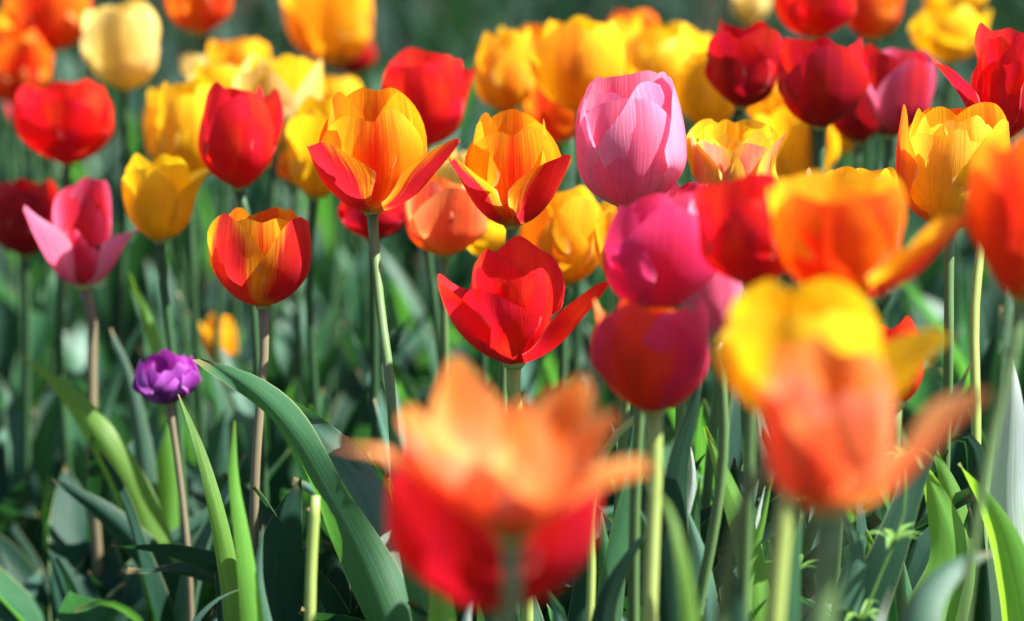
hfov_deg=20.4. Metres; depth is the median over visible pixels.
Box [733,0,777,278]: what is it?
tulip
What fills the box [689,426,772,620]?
leafy tulip shoot
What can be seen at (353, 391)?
tulip shoot
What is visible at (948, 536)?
leafy tulip shoot
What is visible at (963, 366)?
tulip shoot
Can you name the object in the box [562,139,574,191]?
tulip shoot
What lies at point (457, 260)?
tulip shoot
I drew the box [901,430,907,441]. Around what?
tulip shoot
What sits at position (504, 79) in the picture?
tulip
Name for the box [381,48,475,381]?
tulip
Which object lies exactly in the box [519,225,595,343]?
tulip shoot
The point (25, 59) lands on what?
tulip
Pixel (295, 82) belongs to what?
tulip
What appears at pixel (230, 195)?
tulip shoot
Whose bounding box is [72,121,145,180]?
tulip shoot
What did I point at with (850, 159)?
tulip shoot
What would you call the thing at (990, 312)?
tulip shoot
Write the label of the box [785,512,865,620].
leafy tulip shoot
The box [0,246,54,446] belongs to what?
tulip shoot
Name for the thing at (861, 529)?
leafy tulip shoot
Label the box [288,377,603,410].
tulip shoot
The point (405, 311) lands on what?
tulip shoot
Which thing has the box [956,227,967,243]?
tulip shoot
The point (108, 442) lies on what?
leafy tulip shoot
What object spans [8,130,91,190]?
tulip shoot
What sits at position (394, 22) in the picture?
foliage
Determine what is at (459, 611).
tulip shoot
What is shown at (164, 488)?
leafy tulip shoot
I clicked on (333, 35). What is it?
tulip
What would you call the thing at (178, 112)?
tulip
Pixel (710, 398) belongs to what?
tulip shoot
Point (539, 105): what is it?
tulip
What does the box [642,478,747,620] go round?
leafy tulip shoot
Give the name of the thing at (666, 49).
tulip
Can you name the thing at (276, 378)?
tulip
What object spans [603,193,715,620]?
tulip
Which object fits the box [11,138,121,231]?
tulip shoot
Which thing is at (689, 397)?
tulip shoot
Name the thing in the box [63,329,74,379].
tulip shoot
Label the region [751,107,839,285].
tulip
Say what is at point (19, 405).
tulip shoot
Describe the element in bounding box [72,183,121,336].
tulip shoot
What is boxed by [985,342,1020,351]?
tulip shoot
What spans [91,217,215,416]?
tulip shoot
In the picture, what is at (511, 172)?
tulip
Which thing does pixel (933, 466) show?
tulip shoot
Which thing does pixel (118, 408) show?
tulip shoot
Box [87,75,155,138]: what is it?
tulip shoot
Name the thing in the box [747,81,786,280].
tulip
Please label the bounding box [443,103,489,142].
tulip shoot
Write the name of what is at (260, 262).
tulip
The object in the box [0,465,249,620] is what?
tulip shoot
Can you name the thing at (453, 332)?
tulip shoot
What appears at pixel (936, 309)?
tulip shoot
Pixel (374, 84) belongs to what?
tulip shoot
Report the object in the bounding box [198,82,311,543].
tulip
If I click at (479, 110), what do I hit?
tulip shoot
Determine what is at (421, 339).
tulip shoot
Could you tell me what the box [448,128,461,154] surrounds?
tulip shoot
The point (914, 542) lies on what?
tulip shoot
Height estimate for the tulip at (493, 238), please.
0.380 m
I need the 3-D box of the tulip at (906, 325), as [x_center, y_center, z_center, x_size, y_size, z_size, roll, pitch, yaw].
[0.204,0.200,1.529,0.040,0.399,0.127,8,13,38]
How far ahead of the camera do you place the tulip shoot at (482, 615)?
1.67 m
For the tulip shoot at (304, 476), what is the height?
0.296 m
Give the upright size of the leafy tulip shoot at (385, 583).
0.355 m
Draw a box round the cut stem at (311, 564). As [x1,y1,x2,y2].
[304,495,319,620]
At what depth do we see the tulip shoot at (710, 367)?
2.61 m
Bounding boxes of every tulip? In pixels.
[0,0,91,398]
[0,11,42,300]
[0,28,55,435]
[0,178,70,568]
[6,102,55,413]
[15,79,153,490]
[24,177,200,576]
[65,0,204,445]
[99,349,245,620]
[121,153,290,620]
[132,87,196,457]
[143,75,229,494]
[146,53,207,354]
[161,0,231,445]
[172,38,270,437]
[181,63,244,467]
[183,54,321,458]
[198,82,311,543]
[199,312,236,419]
[207,207,333,572]
[267,150,302,478]
[272,58,348,410]
[276,75,360,422]
[278,0,372,338]
[286,95,339,477]
[305,87,460,475]
[333,357,655,620]
[337,38,391,343]
[338,201,405,475]
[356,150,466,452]
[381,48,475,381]
[386,438,599,620]
[403,173,486,376]
[437,236,608,620]
[448,109,570,408]
[468,218,505,384]
[475,28,535,397]
[487,24,544,393]
[519,186,616,386]
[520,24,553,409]
[523,81,600,416]
[529,15,624,412]
[547,71,686,620]
[567,21,705,374]
[568,10,658,325]
[571,17,641,419]
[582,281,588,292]
[590,299,708,620]
[593,205,620,450]
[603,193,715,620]
[622,182,803,620]
[639,182,707,561]
[664,33,710,413]
[668,49,734,461]
[686,119,785,509]
[692,173,788,620]
[705,18,782,409]
[713,277,951,620]
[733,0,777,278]
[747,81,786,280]
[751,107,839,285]
[755,166,897,617]
[757,336,988,620]
[764,171,971,620]
[774,0,936,375]
[777,37,910,412]
[832,110,889,524]
[837,133,913,327]
[847,0,903,169]
[855,44,936,539]
[879,316,923,620]
[895,102,1009,469]
[899,0,985,369]
[909,4,1006,435]
[931,23,1023,443]
[958,133,1023,620]
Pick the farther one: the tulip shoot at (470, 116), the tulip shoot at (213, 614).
the tulip shoot at (470, 116)
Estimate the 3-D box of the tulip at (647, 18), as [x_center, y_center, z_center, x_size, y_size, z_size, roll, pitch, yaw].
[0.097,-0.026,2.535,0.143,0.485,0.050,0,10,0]
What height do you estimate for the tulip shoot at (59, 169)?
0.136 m
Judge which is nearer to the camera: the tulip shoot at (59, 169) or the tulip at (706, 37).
the tulip at (706, 37)
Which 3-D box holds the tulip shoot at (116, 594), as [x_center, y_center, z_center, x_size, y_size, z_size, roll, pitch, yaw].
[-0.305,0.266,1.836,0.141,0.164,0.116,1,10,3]
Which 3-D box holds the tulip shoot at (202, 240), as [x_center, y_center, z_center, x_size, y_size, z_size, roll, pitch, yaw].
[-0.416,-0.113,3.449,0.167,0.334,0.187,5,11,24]
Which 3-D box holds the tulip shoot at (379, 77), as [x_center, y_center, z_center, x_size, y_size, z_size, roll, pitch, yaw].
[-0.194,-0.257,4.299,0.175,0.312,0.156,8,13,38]
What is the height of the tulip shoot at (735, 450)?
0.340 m
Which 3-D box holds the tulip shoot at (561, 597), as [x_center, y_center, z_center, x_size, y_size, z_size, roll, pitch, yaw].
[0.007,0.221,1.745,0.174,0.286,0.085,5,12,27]
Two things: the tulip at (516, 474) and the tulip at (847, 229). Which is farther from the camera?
the tulip at (847, 229)
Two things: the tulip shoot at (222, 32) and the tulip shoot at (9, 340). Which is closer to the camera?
the tulip shoot at (9, 340)
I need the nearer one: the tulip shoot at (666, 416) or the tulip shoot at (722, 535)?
the tulip shoot at (722, 535)
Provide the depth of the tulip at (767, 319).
1.09 m
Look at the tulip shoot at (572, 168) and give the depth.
3.15 m
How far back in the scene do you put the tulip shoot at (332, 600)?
1.63 m
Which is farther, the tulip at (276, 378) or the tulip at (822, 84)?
the tulip at (276, 378)
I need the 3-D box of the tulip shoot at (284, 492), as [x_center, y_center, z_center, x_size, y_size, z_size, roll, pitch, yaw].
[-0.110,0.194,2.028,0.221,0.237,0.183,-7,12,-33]
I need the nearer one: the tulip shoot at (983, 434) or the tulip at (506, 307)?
the tulip at (506, 307)
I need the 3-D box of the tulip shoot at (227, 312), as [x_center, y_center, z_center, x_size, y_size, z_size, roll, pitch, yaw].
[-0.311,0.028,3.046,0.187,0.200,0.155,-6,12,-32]
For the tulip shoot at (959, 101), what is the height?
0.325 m
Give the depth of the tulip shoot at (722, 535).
1.67 m
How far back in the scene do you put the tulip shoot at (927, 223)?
3.37 m
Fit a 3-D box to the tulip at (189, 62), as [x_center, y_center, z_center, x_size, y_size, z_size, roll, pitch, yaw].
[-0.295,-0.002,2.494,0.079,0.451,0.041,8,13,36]
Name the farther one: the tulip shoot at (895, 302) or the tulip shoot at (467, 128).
the tulip shoot at (467, 128)
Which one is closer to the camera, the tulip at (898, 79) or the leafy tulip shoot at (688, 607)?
the leafy tulip shoot at (688, 607)
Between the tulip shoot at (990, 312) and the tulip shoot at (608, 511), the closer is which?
the tulip shoot at (608, 511)
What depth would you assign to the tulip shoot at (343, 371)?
2.58 m
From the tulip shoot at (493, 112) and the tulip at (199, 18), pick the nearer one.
the tulip at (199, 18)
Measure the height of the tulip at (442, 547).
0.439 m
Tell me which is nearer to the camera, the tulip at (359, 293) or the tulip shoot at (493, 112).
the tulip at (359, 293)
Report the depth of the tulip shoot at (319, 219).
3.36 m
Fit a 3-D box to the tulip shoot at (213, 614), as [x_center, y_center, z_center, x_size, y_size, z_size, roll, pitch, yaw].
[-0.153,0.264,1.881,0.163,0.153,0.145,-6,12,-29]
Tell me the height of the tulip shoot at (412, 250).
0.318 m
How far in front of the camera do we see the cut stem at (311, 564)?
1.45 m
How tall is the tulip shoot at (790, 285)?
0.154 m
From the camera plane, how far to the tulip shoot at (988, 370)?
1.90 m
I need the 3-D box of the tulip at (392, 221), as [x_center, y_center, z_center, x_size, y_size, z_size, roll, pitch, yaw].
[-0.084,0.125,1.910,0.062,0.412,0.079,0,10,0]
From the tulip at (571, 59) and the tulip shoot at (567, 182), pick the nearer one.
the tulip at (571, 59)
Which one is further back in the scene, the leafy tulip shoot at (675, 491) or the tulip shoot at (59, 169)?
the tulip shoot at (59, 169)
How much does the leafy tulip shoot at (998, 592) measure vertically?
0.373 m
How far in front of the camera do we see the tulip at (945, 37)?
2.33 m
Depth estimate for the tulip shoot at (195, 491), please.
2.03 m
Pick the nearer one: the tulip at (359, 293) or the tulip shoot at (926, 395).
the tulip shoot at (926, 395)
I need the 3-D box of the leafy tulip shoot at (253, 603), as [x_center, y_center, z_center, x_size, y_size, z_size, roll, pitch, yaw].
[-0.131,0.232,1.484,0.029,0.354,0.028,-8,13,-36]
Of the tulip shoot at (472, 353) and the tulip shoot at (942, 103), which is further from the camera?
the tulip shoot at (942, 103)
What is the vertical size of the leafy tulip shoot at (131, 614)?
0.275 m
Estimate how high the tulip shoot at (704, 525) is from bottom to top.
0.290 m
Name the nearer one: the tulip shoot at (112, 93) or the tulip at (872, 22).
the tulip at (872, 22)
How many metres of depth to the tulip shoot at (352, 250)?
3.04 m
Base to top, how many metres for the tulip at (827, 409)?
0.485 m
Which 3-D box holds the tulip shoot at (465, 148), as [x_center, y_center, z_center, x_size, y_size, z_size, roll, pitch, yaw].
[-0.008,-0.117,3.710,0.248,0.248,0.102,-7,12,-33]
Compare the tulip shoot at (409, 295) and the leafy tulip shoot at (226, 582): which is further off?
the tulip shoot at (409, 295)
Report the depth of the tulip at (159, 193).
1.86 m
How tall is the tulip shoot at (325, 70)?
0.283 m
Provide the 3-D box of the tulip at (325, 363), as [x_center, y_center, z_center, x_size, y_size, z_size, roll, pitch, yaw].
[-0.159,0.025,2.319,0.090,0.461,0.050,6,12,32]
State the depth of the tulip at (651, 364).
1.32 m
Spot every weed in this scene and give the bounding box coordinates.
[765,496,809,568]
[835,446,936,620]
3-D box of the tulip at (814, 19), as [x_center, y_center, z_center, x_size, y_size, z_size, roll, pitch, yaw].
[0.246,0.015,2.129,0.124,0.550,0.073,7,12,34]
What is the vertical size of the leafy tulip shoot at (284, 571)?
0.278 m
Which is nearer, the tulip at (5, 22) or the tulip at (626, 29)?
the tulip at (626, 29)
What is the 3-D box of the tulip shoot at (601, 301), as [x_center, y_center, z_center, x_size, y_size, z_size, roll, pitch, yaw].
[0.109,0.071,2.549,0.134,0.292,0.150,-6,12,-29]
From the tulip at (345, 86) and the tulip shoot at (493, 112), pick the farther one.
the tulip shoot at (493, 112)
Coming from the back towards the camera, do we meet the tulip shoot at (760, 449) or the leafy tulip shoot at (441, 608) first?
the tulip shoot at (760, 449)
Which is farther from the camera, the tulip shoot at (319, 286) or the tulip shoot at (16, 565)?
the tulip shoot at (319, 286)
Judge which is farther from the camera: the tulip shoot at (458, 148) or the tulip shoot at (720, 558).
the tulip shoot at (458, 148)
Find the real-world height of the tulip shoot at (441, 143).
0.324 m
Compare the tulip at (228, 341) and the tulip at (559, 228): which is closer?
the tulip at (559, 228)
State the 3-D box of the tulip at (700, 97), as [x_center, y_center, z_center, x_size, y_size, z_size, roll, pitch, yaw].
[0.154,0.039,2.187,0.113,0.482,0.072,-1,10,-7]
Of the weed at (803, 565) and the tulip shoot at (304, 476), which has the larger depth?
the tulip shoot at (304, 476)
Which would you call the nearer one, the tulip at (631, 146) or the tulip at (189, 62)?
the tulip at (631, 146)
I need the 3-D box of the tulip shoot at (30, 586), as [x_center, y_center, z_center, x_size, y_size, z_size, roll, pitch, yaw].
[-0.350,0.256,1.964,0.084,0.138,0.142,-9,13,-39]
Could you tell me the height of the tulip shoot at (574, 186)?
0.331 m
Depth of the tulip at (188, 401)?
2.33 m
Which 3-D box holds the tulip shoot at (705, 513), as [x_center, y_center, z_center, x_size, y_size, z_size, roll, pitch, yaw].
[-0.004,0.235,1.715,0.269,0.269,0.111,7,13,35]
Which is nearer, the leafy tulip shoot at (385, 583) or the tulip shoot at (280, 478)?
the leafy tulip shoot at (385, 583)
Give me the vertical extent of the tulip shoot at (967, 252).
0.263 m
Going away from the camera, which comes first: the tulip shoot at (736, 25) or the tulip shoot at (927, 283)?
the tulip shoot at (927, 283)
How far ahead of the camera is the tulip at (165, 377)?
1.79 m
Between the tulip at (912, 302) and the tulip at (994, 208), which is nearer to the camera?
the tulip at (994, 208)
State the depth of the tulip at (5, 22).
2.71 m
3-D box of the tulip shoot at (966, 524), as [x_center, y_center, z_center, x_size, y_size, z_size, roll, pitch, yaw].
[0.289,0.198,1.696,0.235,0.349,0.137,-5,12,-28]
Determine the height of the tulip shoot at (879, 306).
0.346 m
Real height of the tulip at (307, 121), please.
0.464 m
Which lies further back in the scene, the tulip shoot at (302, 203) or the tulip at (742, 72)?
the tulip shoot at (302, 203)
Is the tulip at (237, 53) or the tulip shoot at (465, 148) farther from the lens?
the tulip shoot at (465, 148)
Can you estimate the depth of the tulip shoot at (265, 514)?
1.85 m
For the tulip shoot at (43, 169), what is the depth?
3.80 m
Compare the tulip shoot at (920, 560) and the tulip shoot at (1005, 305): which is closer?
the tulip shoot at (920, 560)
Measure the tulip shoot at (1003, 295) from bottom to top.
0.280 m
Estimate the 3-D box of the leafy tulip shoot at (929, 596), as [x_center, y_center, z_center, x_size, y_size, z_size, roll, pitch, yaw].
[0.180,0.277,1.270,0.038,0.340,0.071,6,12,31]
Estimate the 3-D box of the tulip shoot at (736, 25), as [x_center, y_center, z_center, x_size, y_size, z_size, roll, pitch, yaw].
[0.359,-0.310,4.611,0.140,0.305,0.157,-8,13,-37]
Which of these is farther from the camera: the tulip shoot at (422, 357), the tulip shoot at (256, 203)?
the tulip shoot at (256, 203)
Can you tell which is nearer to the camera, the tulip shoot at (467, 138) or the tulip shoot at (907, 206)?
the tulip shoot at (907, 206)
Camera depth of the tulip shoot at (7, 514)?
2.19 m
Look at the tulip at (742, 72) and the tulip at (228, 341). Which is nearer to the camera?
the tulip at (742, 72)
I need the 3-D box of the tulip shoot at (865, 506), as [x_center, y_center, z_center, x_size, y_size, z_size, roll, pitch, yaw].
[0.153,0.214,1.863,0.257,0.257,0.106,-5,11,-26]
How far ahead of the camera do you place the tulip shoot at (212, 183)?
4.04 m
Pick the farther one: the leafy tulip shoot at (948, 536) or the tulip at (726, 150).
the tulip at (726, 150)
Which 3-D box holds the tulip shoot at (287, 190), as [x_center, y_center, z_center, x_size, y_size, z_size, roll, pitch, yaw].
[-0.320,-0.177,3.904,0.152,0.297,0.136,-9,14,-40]
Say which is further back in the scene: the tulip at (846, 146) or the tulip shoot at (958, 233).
the tulip shoot at (958, 233)
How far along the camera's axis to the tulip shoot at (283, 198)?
3.22 m
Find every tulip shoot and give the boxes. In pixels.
[0,79,62,180]
[0,115,141,363]
[0,140,47,183]
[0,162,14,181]
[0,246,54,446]
[0,387,53,431]
[0,408,62,551]
[0,428,50,577]
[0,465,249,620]
[0,534,49,620]
[0,569,41,620]
[1,113,12,181]
[4,155,44,252]
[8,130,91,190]
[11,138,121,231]
[17,280,101,297]
[20,356,180,620]
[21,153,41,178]
[54,166,72,179]
[54,169,229,305]
[56,52,121,153]
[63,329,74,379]
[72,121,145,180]
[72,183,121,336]
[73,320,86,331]
[73,324,103,382]
[75,589,237,620]
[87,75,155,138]
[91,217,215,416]
[94,218,135,339]
[98,85,151,186]
[103,79,220,282]
[104,582,125,603]
[110,273,179,530]
[111,478,350,620]
[116,403,208,473]
[117,458,324,608]
[127,561,365,619]
[142,147,306,242]
[144,135,234,281]
[157,450,197,480]
[166,165,268,344]
[177,291,412,509]
[178,394,240,620]
[192,472,390,544]
[193,358,428,620]
[195,49,220,268]
[199,279,243,325]
[204,315,343,379]
[210,608,216,620]
[215,21,287,59]
[221,472,306,546]
[229,421,271,620]
[230,328,438,469]
[234,546,488,620]
[241,289,439,401]
[253,467,386,614]
[258,175,407,276]
[279,176,290,206]
[283,303,462,393]
[284,379,495,549]
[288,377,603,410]
[291,477,711,617]
[300,192,361,324]
[302,193,322,229]
[307,507,613,536]
[313,243,405,331]
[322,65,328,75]
[323,539,724,620]
[338,300,548,477]
[355,64,382,90]
[367,453,647,620]
[369,251,470,421]
[371,66,383,89]
[374,398,390,476]
[384,282,395,309]
[384,379,434,471]
[389,249,498,383]
[403,116,480,270]
[407,520,772,620]
[412,334,451,359]
[428,276,460,344]
[428,559,596,620]
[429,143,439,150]
[439,133,518,235]
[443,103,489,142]
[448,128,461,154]
[448,247,477,345]
[452,136,468,152]
[458,18,510,145]
[459,314,592,409]
[460,134,471,143]
[461,122,473,138]
[474,103,482,115]
[475,26,522,117]
[477,454,705,620]
[495,296,676,507]
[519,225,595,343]
[538,480,768,617]
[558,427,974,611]
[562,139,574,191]
[562,142,575,191]
[563,152,600,204]
[565,140,688,208]
[567,268,616,380]
[580,322,674,471]
[581,347,713,488]
[587,264,600,317]
[591,428,644,620]
[596,510,881,588]
[611,392,758,521]
[611,420,810,560]
[612,457,778,569]
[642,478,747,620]
[644,292,891,484]
[657,380,715,620]
[679,159,689,186]
[682,111,733,136]
[685,393,699,427]
[688,448,866,614]
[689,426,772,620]
[696,399,878,549]
[706,544,737,620]
[708,327,891,371]
[708,389,732,410]
[730,21,752,119]
[742,213,919,325]
[754,414,948,572]
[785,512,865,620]
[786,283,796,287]
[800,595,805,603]
[804,497,882,516]
[830,137,897,169]
[846,153,895,168]
[847,98,934,168]
[849,306,1003,521]
[859,361,972,620]
[865,246,942,305]
[865,451,974,604]
[870,143,896,170]
[872,133,896,158]
[874,49,914,156]
[874,550,997,620]
[882,492,981,567]
[887,231,966,328]
[893,149,908,231]
[900,309,1001,451]
[901,424,938,480]
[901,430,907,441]
[903,210,990,306]
[903,281,1023,403]
[908,487,969,591]
[914,247,984,305]
[921,296,1005,370]
[924,219,960,268]
[926,269,1000,391]
[933,57,1018,140]
[937,367,986,441]
[939,91,944,106]
[951,368,1023,620]
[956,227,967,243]
[960,299,1008,323]
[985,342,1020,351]
[1000,288,1005,328]
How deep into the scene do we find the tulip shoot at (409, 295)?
2.60 m
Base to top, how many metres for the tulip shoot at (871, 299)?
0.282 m
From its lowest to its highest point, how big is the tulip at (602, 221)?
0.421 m
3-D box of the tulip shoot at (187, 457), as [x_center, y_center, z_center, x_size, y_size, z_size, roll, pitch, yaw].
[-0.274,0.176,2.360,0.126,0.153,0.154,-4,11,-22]
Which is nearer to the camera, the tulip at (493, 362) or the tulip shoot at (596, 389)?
the tulip shoot at (596, 389)
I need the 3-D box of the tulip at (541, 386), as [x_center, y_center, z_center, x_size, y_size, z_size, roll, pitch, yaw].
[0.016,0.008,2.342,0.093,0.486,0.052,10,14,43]
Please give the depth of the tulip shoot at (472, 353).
2.38 m
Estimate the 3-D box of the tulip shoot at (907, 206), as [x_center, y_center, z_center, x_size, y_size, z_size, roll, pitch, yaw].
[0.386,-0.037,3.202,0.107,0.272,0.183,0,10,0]
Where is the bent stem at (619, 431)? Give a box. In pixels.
[585,415,633,620]
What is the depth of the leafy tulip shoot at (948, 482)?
1.60 m
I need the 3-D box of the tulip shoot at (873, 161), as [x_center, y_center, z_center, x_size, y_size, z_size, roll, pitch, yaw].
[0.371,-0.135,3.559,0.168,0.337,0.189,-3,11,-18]
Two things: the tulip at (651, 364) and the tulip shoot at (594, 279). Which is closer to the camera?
the tulip at (651, 364)
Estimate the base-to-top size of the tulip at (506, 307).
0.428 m
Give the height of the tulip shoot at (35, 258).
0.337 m
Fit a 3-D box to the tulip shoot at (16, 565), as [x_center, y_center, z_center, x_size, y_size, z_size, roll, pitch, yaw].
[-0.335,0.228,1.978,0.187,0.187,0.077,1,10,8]
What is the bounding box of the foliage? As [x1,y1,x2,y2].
[0,0,1023,620]
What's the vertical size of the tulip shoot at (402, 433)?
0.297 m
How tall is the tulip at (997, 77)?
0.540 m
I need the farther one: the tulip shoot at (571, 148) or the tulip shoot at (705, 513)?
the tulip shoot at (571, 148)
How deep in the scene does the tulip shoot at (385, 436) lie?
1.84 m
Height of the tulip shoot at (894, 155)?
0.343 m
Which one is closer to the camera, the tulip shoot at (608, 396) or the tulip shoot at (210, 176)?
the tulip shoot at (608, 396)
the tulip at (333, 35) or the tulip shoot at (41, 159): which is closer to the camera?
the tulip at (333, 35)
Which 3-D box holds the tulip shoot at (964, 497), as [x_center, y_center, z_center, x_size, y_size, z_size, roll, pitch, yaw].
[0.150,0.236,1.647,0.204,0.290,0.233,10,14,43]
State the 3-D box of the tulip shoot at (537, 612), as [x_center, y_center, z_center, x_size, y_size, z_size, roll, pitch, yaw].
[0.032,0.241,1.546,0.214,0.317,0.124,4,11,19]
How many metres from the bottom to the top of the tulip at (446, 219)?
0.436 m
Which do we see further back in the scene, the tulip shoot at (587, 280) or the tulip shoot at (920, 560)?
the tulip shoot at (587, 280)
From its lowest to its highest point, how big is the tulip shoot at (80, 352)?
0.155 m
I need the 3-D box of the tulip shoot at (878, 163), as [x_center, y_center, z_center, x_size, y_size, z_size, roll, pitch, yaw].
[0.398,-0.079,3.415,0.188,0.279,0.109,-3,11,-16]
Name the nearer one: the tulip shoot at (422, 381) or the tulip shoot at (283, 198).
the tulip shoot at (422, 381)
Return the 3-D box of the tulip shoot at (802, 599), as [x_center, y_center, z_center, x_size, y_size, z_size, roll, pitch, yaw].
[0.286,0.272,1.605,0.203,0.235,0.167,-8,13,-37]
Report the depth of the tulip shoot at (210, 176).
3.28 m
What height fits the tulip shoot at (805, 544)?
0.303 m
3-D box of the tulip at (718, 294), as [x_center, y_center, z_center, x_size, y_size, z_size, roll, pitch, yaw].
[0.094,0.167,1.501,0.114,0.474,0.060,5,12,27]
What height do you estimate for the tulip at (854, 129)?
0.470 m
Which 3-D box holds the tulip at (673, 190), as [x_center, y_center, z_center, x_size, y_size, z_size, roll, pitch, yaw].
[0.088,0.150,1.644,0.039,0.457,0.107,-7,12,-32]
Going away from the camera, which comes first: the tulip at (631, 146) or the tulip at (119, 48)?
the tulip at (631, 146)
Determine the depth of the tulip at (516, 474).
0.98 m
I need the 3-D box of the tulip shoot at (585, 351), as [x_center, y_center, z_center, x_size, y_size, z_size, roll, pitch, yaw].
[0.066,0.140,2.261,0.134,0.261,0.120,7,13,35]
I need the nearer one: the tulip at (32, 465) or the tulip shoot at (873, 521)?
the tulip shoot at (873, 521)
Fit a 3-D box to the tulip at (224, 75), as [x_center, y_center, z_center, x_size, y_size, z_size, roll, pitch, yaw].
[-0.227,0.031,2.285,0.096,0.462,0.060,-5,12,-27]
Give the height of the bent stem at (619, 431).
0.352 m
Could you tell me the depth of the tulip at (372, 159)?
1.63 m
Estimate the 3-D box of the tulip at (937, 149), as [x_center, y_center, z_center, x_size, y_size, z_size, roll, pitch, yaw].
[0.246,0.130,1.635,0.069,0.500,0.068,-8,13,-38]
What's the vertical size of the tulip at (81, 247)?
0.415 m
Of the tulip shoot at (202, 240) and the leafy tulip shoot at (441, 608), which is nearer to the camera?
the leafy tulip shoot at (441, 608)
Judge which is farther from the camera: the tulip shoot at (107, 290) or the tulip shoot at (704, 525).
the tulip shoot at (107, 290)
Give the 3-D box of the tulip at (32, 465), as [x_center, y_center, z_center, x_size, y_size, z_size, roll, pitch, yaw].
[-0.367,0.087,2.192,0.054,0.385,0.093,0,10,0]
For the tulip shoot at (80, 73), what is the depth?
4.46 m
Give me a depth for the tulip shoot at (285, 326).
3.00 m
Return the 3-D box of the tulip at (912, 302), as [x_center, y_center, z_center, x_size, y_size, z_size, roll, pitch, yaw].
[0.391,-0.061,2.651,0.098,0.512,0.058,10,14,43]
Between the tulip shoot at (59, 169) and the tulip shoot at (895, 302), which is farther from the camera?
the tulip shoot at (59, 169)

